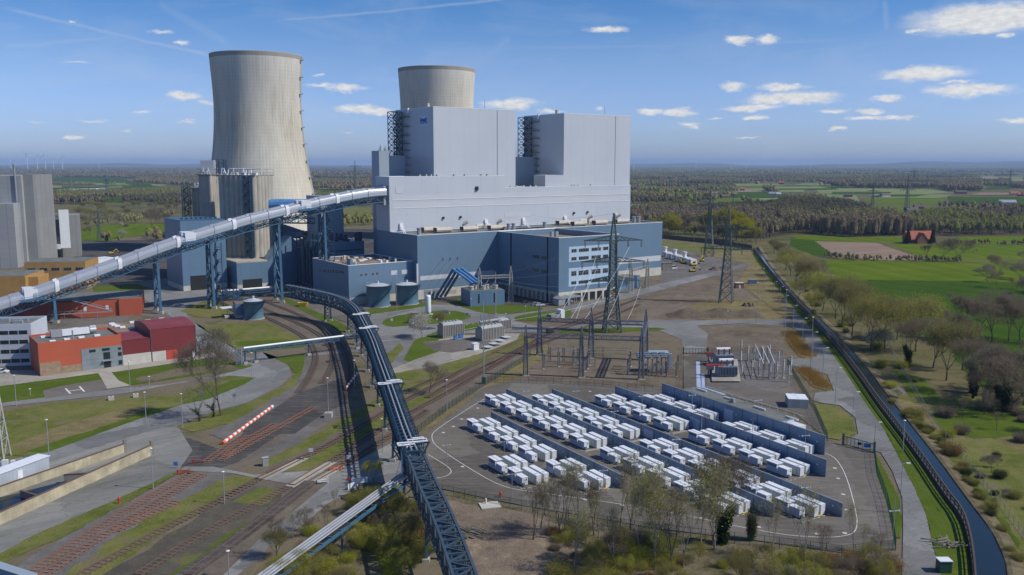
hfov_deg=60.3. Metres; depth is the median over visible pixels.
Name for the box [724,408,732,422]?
door
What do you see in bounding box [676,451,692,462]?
doors
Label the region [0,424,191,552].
plaza
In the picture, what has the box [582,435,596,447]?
doors
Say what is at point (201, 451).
dark asphalt
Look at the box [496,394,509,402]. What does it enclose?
battery container
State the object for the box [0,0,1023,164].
sky
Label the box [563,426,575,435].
doors
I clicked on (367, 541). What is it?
shrub
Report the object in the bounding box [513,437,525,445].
doors
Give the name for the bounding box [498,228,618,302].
office block
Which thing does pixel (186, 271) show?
hopper building
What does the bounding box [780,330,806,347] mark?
reeds
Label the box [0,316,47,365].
white office
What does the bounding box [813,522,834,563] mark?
sapling
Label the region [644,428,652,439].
door
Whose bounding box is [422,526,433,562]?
conveyor support
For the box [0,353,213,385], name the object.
concrete apron
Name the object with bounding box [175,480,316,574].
track slab
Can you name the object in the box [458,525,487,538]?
log pile
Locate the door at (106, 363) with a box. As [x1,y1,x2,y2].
[104,361,110,367]
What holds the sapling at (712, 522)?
on the woodland floor at (701, 565)
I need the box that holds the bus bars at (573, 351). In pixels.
[545,345,630,365]
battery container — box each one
[479,418,493,427]
[485,417,500,428]
[495,427,511,437]
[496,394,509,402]
[502,393,515,402]
[502,425,517,439]
[502,455,520,468]
[509,454,527,469]
[511,401,525,409]
[513,436,529,447]
[517,400,531,409]
[519,434,536,447]
[522,466,540,483]
[527,408,542,418]
[529,465,548,482]
[532,445,549,461]
[533,407,548,417]
[538,444,556,459]
[543,394,557,404]
[544,416,560,426]
[548,394,563,402]
[550,415,566,428]
[559,401,574,411]
[559,459,578,472]
[563,424,579,435]
[565,400,580,409]
[566,458,586,473]
[569,423,585,434]
[577,408,592,418]
[582,407,598,417]
[582,433,600,447]
[582,471,602,489]
[588,432,606,446]
[589,469,610,487]
[596,416,612,427]
[601,415,618,425]
[605,395,621,404]
[611,394,626,402]
[613,447,632,459]
[616,424,633,438]
[619,445,638,458]
[621,423,639,437]
[624,401,640,412]
[629,400,646,409]
[637,457,657,470]
[642,455,663,470]
[643,409,661,420]
[649,408,666,417]
[652,439,671,452]
[654,395,670,401]
[658,438,678,450]
[659,394,675,402]
[661,468,683,483]
[665,416,683,430]
[667,466,690,482]
[670,415,688,428]
[673,401,691,408]
[676,449,697,463]
[679,400,696,409]
[682,447,703,461]
[694,409,713,419]
[700,408,718,420]
[700,429,720,442]
[706,428,726,440]
[723,495,743,513]
[725,439,746,452]
[725,491,749,511]
[730,437,751,449]
[732,471,753,487]
[733,422,753,430]
[735,469,759,485]
[738,421,759,431]
[751,448,774,463]
[757,447,779,460]
[758,430,779,439]
[759,483,784,500]
[764,429,785,440]
[765,481,791,497]
[779,459,804,475]
[785,440,808,452]
[785,457,809,473]
[791,438,813,453]
[791,496,818,516]
[797,494,824,514]
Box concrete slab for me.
[478,498,500,509]
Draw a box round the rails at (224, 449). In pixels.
[201,435,246,461]
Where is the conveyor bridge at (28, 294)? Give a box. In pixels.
[0,186,387,316]
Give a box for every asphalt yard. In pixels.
[0,300,260,369]
[420,293,552,306]
[423,338,500,352]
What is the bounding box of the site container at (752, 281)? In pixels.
[748,279,756,283]
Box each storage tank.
[243,296,265,319]
[366,281,391,307]
[395,280,419,305]
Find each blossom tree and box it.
[117,230,127,235]
[406,311,433,336]
[861,325,896,351]
[891,385,904,395]
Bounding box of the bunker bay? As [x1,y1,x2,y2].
[375,174,630,256]
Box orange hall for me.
[5,290,144,318]
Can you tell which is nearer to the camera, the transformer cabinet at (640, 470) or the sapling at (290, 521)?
the sapling at (290, 521)
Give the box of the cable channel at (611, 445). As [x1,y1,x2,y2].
[529,428,695,462]
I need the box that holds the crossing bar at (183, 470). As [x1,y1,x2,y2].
[177,469,190,474]
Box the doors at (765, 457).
[751,450,769,462]
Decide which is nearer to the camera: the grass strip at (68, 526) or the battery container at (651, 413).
the grass strip at (68, 526)
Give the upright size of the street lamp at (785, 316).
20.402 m
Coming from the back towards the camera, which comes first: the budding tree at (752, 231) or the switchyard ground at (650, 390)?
the budding tree at (752, 231)
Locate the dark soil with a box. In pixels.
[103,487,281,574]
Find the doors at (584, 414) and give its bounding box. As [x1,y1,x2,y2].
[577,410,588,418]
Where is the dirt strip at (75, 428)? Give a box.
[13,403,152,451]
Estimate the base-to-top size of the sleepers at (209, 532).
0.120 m
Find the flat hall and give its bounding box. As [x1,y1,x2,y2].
[44,317,175,333]
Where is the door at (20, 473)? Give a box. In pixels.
[17,469,22,478]
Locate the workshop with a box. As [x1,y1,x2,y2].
[29,326,122,375]
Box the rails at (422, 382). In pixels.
[404,372,452,390]
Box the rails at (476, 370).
[425,339,545,397]
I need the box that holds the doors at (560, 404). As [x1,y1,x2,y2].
[559,403,570,410]
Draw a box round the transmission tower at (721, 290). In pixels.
[702,207,755,302]
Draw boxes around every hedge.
[824,251,962,261]
[953,238,1023,244]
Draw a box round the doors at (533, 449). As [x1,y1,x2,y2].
[532,447,544,460]
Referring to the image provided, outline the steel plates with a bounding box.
[482,336,510,347]
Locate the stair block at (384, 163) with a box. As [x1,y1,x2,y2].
[372,145,405,253]
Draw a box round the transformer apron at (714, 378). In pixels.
[710,359,740,380]
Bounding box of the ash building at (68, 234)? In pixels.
[55,210,81,256]
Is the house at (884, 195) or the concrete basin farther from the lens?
the house at (884, 195)
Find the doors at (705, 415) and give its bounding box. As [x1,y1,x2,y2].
[695,410,709,417]
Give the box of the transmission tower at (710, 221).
[692,189,726,256]
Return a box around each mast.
[0,398,11,459]
[482,301,485,383]
[494,271,496,314]
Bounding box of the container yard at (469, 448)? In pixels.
[406,383,896,551]
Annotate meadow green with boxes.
[893,368,941,398]
[931,409,1023,438]
[931,433,1019,566]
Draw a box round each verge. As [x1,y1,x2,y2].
[696,250,793,317]
[752,254,969,574]
[786,328,810,359]
[796,367,831,390]
[813,403,855,439]
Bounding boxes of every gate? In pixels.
[683,347,708,353]
[842,433,875,452]
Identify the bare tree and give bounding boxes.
[140,211,163,226]
[170,322,235,415]
[177,382,212,420]
[192,377,229,416]
[294,507,320,529]
[316,524,352,545]
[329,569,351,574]
[368,512,392,536]
[421,359,448,392]
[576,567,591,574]
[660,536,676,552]
[682,221,689,233]
[752,226,768,238]
[780,245,796,269]
[796,256,833,273]
[827,556,854,574]
[840,559,869,573]
[842,557,863,574]
[847,553,889,574]
[914,315,971,367]
[920,243,931,256]
[931,240,956,259]
[942,307,987,369]
[943,237,978,260]
[947,290,982,319]
[954,288,1019,339]
[956,297,1017,340]
[957,346,1016,402]
[975,263,993,281]
[975,355,1023,412]
[978,338,1023,392]
[979,369,1001,393]
[979,454,997,471]
[980,391,999,414]
[984,270,1003,284]
[990,347,1023,391]
[991,455,1002,466]
[993,260,1010,269]
[995,291,1023,339]
[996,295,1023,340]
[1000,488,1011,501]
[1006,261,1023,272]
[1009,263,1023,276]
[1011,382,1023,398]
[1014,300,1023,320]
[1017,279,1023,288]
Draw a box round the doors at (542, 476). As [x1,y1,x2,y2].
[529,467,543,481]
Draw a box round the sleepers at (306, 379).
[264,316,318,392]
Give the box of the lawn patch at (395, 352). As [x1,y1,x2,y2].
[384,342,403,365]
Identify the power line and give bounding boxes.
[489,213,612,287]
[562,247,638,319]
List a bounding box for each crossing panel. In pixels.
[260,457,308,479]
[286,461,336,487]
[312,465,344,482]
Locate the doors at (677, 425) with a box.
[665,418,679,429]
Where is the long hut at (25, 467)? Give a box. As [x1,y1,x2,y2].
[0,454,49,484]
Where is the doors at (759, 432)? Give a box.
[759,432,776,439]
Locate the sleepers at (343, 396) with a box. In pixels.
[242,293,352,399]
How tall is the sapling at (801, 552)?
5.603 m
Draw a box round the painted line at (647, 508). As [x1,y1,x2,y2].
[432,399,856,536]
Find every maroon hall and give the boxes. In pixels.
[118,330,151,364]
[134,316,196,361]
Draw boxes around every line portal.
[477,266,513,301]
[522,325,644,379]
[536,305,649,360]
[628,259,649,292]
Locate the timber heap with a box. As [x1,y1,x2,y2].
[920,535,968,547]
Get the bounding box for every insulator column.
[753,344,755,361]
[757,358,759,375]
[775,361,777,377]
[781,359,784,378]
[787,365,789,382]
[790,355,792,374]
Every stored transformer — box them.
[437,320,464,337]
[475,313,503,340]
[493,316,511,329]
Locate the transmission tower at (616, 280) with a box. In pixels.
[581,213,645,332]
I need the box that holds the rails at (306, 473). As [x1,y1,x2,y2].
[288,462,329,484]
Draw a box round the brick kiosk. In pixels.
[734,282,743,287]
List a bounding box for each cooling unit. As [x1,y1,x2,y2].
[662,247,671,256]
[671,249,681,259]
[681,252,690,260]
[686,258,696,263]
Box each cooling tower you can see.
[209,50,315,239]
[398,65,474,109]
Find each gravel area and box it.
[221,398,347,465]
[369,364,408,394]
[707,352,794,388]
[710,388,825,434]
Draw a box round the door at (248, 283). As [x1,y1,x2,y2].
[243,278,261,287]
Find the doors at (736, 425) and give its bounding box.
[735,424,750,430]
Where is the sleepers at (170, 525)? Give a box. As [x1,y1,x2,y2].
[74,479,261,574]
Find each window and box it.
[0,331,7,334]
[0,340,8,343]
[1,350,9,353]
[2,359,10,362]
[9,331,17,334]
[10,340,18,343]
[11,359,19,362]
[19,330,26,333]
[19,340,27,343]
[20,349,28,352]
[51,267,59,270]
[103,352,109,358]
[571,271,576,275]
[579,248,588,251]
[579,256,588,259]
[579,270,588,274]
[591,247,600,250]
[591,255,600,258]
[591,269,600,273]
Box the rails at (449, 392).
[326,304,640,461]
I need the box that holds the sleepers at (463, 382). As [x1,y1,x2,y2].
[324,304,638,462]
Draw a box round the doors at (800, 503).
[791,498,813,515]
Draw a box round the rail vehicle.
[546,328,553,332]
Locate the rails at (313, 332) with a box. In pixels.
[263,307,334,382]
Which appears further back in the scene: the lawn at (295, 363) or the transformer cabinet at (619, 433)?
the lawn at (295, 363)
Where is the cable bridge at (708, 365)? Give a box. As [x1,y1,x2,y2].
[705,350,723,374]
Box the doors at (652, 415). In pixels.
[644,410,657,419]
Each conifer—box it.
[904,229,911,243]
[928,230,935,242]
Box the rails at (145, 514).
[113,500,178,530]
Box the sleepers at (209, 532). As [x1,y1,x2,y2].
[131,485,292,574]
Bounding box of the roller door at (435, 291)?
[432,289,439,297]
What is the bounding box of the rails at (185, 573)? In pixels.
[183,465,341,574]
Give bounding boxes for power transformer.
[710,347,735,364]
[713,358,738,377]
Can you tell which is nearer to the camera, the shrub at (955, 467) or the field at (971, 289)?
the shrub at (955, 467)
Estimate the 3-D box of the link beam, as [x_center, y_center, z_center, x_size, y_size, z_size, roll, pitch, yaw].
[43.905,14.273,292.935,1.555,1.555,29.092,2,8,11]
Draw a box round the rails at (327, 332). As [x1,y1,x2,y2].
[243,294,351,398]
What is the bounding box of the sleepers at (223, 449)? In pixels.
[204,435,248,462]
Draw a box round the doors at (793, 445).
[788,442,804,450]
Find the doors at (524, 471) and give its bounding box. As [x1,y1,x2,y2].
[522,469,535,482]
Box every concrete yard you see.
[239,288,395,364]
[390,333,519,375]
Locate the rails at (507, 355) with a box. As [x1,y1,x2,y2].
[443,314,603,386]
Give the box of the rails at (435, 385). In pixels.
[297,298,639,458]
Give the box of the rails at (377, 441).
[336,410,427,466]
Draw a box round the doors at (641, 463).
[637,459,652,470]
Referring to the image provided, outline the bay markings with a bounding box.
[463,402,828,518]
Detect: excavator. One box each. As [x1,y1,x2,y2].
[689,259,699,265]
[689,265,700,271]
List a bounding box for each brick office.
[0,270,48,296]
[24,257,99,289]
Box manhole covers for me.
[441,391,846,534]
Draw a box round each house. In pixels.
[0,163,57,267]
[219,301,243,317]
[260,224,304,283]
[387,99,515,186]
[430,257,504,305]
[518,110,630,186]
[547,309,564,319]
[618,274,639,290]
[720,194,729,197]
[785,393,808,408]
[843,193,852,196]
[879,193,889,196]
[902,230,931,243]
[903,206,919,212]
[912,203,924,208]
[954,190,966,193]
[997,199,1016,204]
[1009,191,1017,194]
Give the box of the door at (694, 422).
[690,416,698,429]
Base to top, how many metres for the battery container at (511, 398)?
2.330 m
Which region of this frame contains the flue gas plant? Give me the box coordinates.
[268,195,363,287]
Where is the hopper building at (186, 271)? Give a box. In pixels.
[164,216,226,290]
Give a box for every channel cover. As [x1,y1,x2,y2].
[696,361,703,388]
[701,374,725,394]
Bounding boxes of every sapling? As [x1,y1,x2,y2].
[265,515,287,555]
[285,515,295,538]
[316,504,330,524]
[330,487,338,502]
[410,504,420,525]
[518,477,549,539]
[536,473,557,528]
[537,490,558,535]
[543,472,575,536]
[553,458,592,528]
[556,459,590,525]
[563,502,598,571]
[578,479,604,535]
[583,488,606,537]
[591,502,630,565]
[595,559,606,571]
[606,446,645,525]
[614,478,640,548]
[618,463,643,531]
[627,474,680,557]
[652,482,697,572]
[668,478,711,568]
[690,501,705,542]
[704,510,721,545]
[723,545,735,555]
[754,493,785,548]
[781,481,823,572]
[793,546,811,570]
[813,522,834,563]
[839,498,860,549]
[856,523,871,546]
[866,529,886,556]
[869,548,887,562]
[876,567,896,574]
[885,550,898,562]
[958,397,968,418]
[982,375,995,394]
[994,411,1002,429]
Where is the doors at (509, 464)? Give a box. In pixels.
[502,457,515,466]
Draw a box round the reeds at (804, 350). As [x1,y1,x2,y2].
[791,342,817,357]
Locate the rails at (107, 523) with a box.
[29,472,193,572]
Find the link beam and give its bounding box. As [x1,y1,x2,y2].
[639,321,647,340]
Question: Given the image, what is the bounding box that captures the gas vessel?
[424,295,432,314]
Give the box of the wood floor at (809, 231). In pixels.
[662,226,1023,238]
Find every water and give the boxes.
[0,481,65,510]
[756,247,1005,574]
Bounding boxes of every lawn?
[0,373,102,402]
[26,377,253,452]
[93,283,150,291]
[112,359,252,384]
[234,340,314,349]
[275,354,304,372]
[277,296,350,331]
[365,301,432,313]
[382,310,470,326]
[404,322,490,361]
[452,299,542,313]
[514,310,570,320]
[558,327,663,333]
[876,455,902,537]
[887,435,951,574]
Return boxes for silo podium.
[226,257,267,288]
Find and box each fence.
[416,351,529,431]
[440,484,893,556]
[487,376,661,391]
[683,350,683,388]
[709,347,782,354]
[787,359,827,440]
[874,446,896,550]
[881,328,1023,537]
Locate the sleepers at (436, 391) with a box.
[423,340,543,397]
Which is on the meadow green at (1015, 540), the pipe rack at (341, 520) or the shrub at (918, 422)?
the shrub at (918, 422)
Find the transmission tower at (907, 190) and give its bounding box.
[900,176,915,210]
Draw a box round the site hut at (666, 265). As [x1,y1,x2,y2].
[661,262,671,269]
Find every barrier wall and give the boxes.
[491,412,623,487]
[506,389,774,516]
[552,389,842,516]
[615,386,826,476]
[662,383,825,454]
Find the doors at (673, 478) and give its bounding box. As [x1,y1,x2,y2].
[661,470,678,483]
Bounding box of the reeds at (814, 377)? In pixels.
[793,365,835,390]
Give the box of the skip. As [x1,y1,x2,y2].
[298,302,307,305]
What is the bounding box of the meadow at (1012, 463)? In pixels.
[937,438,1023,517]
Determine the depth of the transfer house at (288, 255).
508.32 m
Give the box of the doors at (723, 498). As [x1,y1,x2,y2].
[723,498,738,512]
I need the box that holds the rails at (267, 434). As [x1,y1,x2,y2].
[217,406,316,460]
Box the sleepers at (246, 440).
[219,424,277,456]
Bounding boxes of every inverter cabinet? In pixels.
[466,418,478,429]
[482,426,495,438]
[485,394,495,404]
[488,455,502,469]
[499,435,512,448]
[500,401,511,411]
[507,466,522,481]
[515,408,526,419]
[518,445,531,458]
[532,394,542,401]
[533,416,544,427]
[545,459,560,473]
[548,401,559,408]
[550,424,562,436]
[565,408,576,416]
[570,433,583,445]
[584,416,595,424]
[594,394,605,404]
[599,446,614,460]
[603,424,616,432]
[613,401,624,412]
[623,457,635,469]
[632,408,645,419]
[639,439,653,448]
[646,468,663,478]
[652,416,666,428]
[662,449,677,458]
[673,480,690,494]
[687,429,702,442]
[687,459,703,467]
[712,438,726,451]
[722,422,735,426]
[738,448,753,461]
[745,483,762,494]
[747,430,761,435]
[766,458,782,473]
[773,439,788,445]
[775,495,794,512]
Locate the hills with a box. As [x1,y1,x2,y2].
[0,161,1023,167]
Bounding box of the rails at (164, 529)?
[75,478,259,574]
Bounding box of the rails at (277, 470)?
[255,458,301,478]
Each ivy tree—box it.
[689,451,768,545]
[888,317,925,366]
[944,333,999,392]
[964,375,983,397]
[965,369,987,395]
[974,343,1022,400]
[980,353,1023,411]
[1013,373,1023,396]
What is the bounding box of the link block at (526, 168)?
[515,157,536,185]
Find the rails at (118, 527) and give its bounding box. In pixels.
[38,473,205,574]
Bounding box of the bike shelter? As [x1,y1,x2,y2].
[553,294,581,305]
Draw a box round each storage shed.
[98,256,113,262]
[196,329,207,350]
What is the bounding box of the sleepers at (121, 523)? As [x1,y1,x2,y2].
[37,474,207,574]
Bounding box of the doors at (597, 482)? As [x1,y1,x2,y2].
[582,473,598,488]
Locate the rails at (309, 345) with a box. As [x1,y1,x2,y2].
[264,315,317,391]
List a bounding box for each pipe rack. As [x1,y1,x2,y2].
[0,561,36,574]
[257,446,412,574]
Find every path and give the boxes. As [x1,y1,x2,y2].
[99,370,129,388]
[181,443,398,483]
[209,356,311,438]
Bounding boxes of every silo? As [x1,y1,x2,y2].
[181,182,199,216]
[197,159,226,217]
[217,168,273,258]
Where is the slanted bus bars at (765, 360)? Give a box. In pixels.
[755,346,774,379]
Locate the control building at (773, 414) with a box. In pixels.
[683,384,805,428]
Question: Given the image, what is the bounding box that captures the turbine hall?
[390,213,661,299]
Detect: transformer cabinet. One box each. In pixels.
[473,423,482,432]
[490,432,499,442]
[491,398,499,407]
[496,462,506,473]
[506,406,515,414]
[507,441,517,451]
[516,473,527,485]
[522,413,531,422]
[526,451,536,462]
[538,399,547,405]
[540,421,549,430]
[554,466,565,477]
[555,406,564,412]
[558,429,568,439]
[573,413,582,420]
[578,438,588,448]
[579,478,589,490]
[592,421,602,428]
[602,399,611,407]
[608,452,620,463]
[612,429,622,437]
[621,406,630,414]
[632,465,644,474]
[641,413,650,422]
[649,445,659,453]
[658,475,670,487]
[662,421,672,431]
[673,455,684,463]
[685,487,697,500]
[698,435,709,445]
[723,444,734,455]
[749,454,762,465]
[757,490,771,499]
[778,465,791,477]
[789,504,804,518]
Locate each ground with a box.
[0,165,1023,574]
[0,225,935,574]
[43,380,106,398]
[445,500,581,574]
[515,380,661,393]
[527,330,682,387]
[536,262,790,325]
[661,246,732,281]
[663,241,754,253]
[690,299,787,319]
[706,324,812,427]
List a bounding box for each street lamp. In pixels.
[45,419,49,457]
[149,448,153,488]
[221,471,224,503]
[226,550,229,574]
[324,377,332,417]
[442,431,450,465]
[446,379,446,410]
[599,467,607,490]
[784,289,786,341]
[889,496,899,532]
[899,462,910,512]
[902,420,905,451]
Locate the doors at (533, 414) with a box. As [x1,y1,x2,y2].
[527,410,538,418]
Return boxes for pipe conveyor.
[283,283,477,574]
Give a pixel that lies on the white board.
(354, 483)
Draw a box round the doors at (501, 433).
[496,429,506,435]
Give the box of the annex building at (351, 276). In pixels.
[312,254,413,304]
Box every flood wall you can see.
[662,234,751,248]
[753,248,976,574]
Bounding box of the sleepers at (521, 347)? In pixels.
[445,314,606,387]
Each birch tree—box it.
[618,459,678,569]
[677,461,749,549]
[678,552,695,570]
[772,560,806,574]
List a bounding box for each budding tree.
[80,208,94,218]
[122,207,131,213]
[162,212,170,217]
[254,554,302,574]
[258,526,293,556]
[282,554,317,574]
[289,547,330,574]
[313,541,341,560]
[342,492,361,506]
[344,521,370,553]
[353,484,389,509]
[361,459,384,480]
[363,523,402,557]
[365,521,379,534]
[380,493,417,517]
[386,510,423,547]
[388,545,424,574]
[395,504,410,513]
[432,312,447,324]
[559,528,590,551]
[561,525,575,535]
[569,551,579,559]
[576,543,605,563]
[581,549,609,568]
[584,536,605,557]
[586,566,608,574]
[589,566,609,574]
[608,569,626,574]
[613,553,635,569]
[629,558,649,574]
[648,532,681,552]
[652,557,672,566]
[652,562,673,574]
[658,213,681,233]
[659,560,687,574]
[685,215,694,223]
[686,226,697,235]
[687,540,707,557]
[695,208,720,238]
[702,191,710,200]
[708,226,722,237]
[716,206,742,238]
[722,549,759,574]
[726,213,756,239]
[727,217,753,241]
[735,568,751,574]
[737,230,748,241]
[745,541,777,567]
[746,226,763,243]
[754,555,783,574]
[767,238,781,246]
[771,241,790,252]
[772,246,804,275]
[772,547,801,564]
[778,252,811,277]
[788,278,809,297]
[791,257,823,291]
[795,549,834,571]
[796,560,824,574]
[798,267,832,297]
[803,290,825,310]
[804,271,840,310]
[812,567,833,574]
[814,276,851,318]
[817,269,866,326]
[830,274,888,335]
[830,569,847,574]
[843,290,924,351]
[850,292,876,326]
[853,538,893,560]
[858,290,916,347]
[865,558,898,574]
[883,294,919,339]
[888,290,953,351]
[910,313,985,380]
[986,253,1002,266]
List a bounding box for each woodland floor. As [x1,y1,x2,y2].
[238,482,442,574]
[437,492,901,574]
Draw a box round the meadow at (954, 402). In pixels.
[836,349,1023,574]
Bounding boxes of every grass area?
[176,371,302,431]
[181,301,229,318]
[201,323,310,351]
[393,338,530,384]
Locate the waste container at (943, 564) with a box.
[935,557,952,572]
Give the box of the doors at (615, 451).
[613,449,628,459]
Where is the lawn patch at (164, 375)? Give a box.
[135,364,240,382]
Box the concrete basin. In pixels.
[0,439,153,524]
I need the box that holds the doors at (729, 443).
[727,441,742,452]
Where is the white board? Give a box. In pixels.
[348,477,367,489]
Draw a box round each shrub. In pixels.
[268,553,283,562]
[295,538,323,557]
[300,522,319,536]
[311,553,344,573]
[314,569,325,574]
[320,562,355,574]
[325,562,361,574]
[337,548,359,562]
[343,494,367,508]
[348,529,377,550]
[350,508,377,525]
[354,487,378,509]
[365,541,381,552]
[366,525,388,542]
[368,519,389,539]
[370,508,392,524]
[374,495,386,507]
[374,546,403,571]
[374,548,387,559]
[377,562,404,574]
[381,537,405,552]
[382,490,409,511]
[385,547,409,565]
[395,528,419,547]
[400,527,419,539]
[405,314,419,321]
[405,532,431,550]
[406,495,417,509]
[406,545,430,563]
[413,523,431,543]
[541,553,575,574]
[543,523,561,536]
[548,541,561,551]
[549,532,563,543]
[564,517,591,538]
[573,560,597,574]
[594,558,625,574]
[598,548,624,565]
[602,519,640,543]
[603,554,626,565]
[604,535,636,555]
[608,555,630,574]
[612,535,639,549]
[615,525,632,540]
[616,551,636,572]
[624,527,647,547]
[628,542,652,556]
[632,545,656,572]
[640,527,670,547]
[644,543,679,565]
[676,552,693,566]
[713,559,729,568]
[722,545,760,565]
[744,503,760,542]
[782,543,817,567]
[814,300,825,306]
[816,547,846,568]
[835,546,866,567]
[836,320,848,326]
[863,567,905,574]
[868,341,885,349]
[874,357,890,368]
[881,557,910,574]
[884,378,901,388]
[886,396,896,402]
[894,357,908,368]
[900,409,910,416]
[904,406,927,416]
[905,413,915,418]
[910,418,922,424]
[911,377,919,381]
[919,427,933,433]
[931,402,961,418]
[934,439,969,457]
[938,427,961,437]
[938,440,949,447]
[949,421,972,434]
[952,464,961,470]
[956,460,970,466]
[961,467,972,474]
[961,474,974,482]
[966,476,981,485]
[971,398,998,411]
[972,489,988,500]
[974,471,986,478]
[981,499,1000,509]
[981,505,998,516]
[987,468,1009,478]
[989,488,999,495]
[991,451,1002,456]
[995,523,1010,532]
[998,402,1019,413]
[1003,543,1017,552]
[1006,488,1023,500]
[1007,549,1023,561]
[1008,430,1023,443]
[1010,394,1022,405]
[1011,408,1023,415]
[1016,414,1023,421]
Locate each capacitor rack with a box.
[635,352,666,375]
[648,350,675,372]
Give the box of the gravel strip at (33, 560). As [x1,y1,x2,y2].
[18,477,178,569]
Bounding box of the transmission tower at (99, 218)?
[89,206,107,238]
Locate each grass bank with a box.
[0,376,254,460]
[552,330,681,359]
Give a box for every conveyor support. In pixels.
[323,306,332,321]
[346,316,355,332]
[359,340,366,356]
[365,353,371,371]
[370,369,375,387]
[375,385,381,406]
[382,407,388,431]
[389,435,397,461]
[402,468,410,497]
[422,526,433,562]
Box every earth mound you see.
[666,308,765,318]
[687,254,710,256]
[708,266,729,270]
[742,303,755,306]
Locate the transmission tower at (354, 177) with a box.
[351,162,358,188]
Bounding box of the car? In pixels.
[0,368,9,372]
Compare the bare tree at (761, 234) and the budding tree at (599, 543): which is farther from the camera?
the bare tree at (761, 234)
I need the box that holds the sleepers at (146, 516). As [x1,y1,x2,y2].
[111,500,181,531]
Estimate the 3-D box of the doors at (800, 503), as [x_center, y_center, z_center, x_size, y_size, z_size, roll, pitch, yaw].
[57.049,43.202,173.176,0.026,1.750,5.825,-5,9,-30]
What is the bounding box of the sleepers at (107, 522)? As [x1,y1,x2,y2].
[28,472,195,570]
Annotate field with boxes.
[52,178,132,183]
[53,186,174,188]
[81,223,164,240]
[93,183,128,184]
[94,198,122,202]
[101,184,166,187]
[116,184,150,185]
[120,186,155,188]
[343,206,370,222]
[714,198,759,202]
[730,194,785,196]
[734,184,784,185]
[735,188,761,191]
[736,186,761,187]
[737,191,777,197]
[749,188,778,189]
[759,198,777,200]
[775,186,824,187]
[778,188,826,189]
[779,190,804,191]
[789,238,832,257]
[792,235,902,242]
[796,183,818,184]
[815,241,925,260]
[816,194,858,200]
[816,260,1023,314]
[817,188,949,193]
[831,192,890,193]
[858,280,1023,337]
[862,198,943,203]
[872,206,935,213]
[875,194,925,195]
[879,195,949,197]
[891,244,1023,259]
[946,332,1023,393]
[947,197,1023,203]
[954,236,1023,243]
[964,176,998,177]
[970,193,1008,194]
[983,178,1023,181]
[986,187,1011,188]
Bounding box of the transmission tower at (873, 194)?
[868,183,879,205]
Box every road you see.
[1,352,290,466]
[111,279,358,365]
[224,460,402,574]
[365,263,789,367]
[683,352,707,389]
[752,251,940,574]
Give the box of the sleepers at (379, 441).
[336,410,429,467]
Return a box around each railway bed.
[32,473,228,574]
[193,295,348,474]
[196,292,652,574]
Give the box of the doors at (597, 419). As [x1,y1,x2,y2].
[596,418,608,426]
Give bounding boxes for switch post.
[541,352,546,369]
[562,346,564,361]
[571,348,575,364]
[584,355,586,371]
[585,353,588,368]
[626,357,629,374]
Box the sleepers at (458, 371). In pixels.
[296,298,640,459]
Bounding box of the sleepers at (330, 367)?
[263,308,336,383]
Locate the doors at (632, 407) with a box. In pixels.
[624,403,636,411]
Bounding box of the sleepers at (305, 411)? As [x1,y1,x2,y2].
[215,406,317,460]
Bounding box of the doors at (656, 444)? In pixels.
[652,441,667,451]
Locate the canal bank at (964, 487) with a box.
[758,247,1023,574]
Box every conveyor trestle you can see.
[49,297,59,323]
[152,259,163,313]
[205,241,223,308]
[272,222,284,302]
[317,211,334,296]
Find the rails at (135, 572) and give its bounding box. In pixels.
[133,485,291,574]
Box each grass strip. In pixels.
[0,473,174,562]
[65,476,255,574]
[171,521,249,574]
[234,487,280,504]
[269,334,526,465]
[285,391,441,470]
[414,344,549,431]
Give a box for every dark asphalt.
[182,379,339,467]
[264,379,346,433]
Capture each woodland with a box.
[0,166,371,174]
[0,172,371,189]
[52,180,124,184]
[53,187,371,205]
[93,207,174,241]
[317,191,372,225]
[630,166,1023,174]
[630,171,1023,186]
[630,176,777,203]
[630,198,795,238]
[776,192,915,236]
[823,177,983,190]
[902,203,1023,234]
[938,192,1022,207]
[996,177,1023,188]
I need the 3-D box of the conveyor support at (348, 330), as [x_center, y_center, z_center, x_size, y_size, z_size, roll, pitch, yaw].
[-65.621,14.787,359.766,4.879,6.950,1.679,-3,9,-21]
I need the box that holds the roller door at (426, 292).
[424,290,430,298]
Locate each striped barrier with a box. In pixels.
[221,405,273,444]
[344,372,357,389]
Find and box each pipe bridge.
[219,286,271,300]
[235,333,359,364]
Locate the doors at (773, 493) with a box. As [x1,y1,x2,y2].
[759,485,780,499]
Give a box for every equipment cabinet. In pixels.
[0,459,14,466]
[261,456,268,466]
[471,342,478,349]
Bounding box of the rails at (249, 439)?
[221,423,276,455]
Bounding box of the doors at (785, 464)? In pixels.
[781,461,799,475]
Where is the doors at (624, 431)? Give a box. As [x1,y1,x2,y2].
[616,426,629,437]
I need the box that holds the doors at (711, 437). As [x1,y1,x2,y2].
[700,431,716,442]
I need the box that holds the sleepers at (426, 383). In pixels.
[403,372,451,391]
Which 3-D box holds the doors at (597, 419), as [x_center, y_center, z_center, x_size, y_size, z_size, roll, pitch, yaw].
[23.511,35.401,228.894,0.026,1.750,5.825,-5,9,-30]

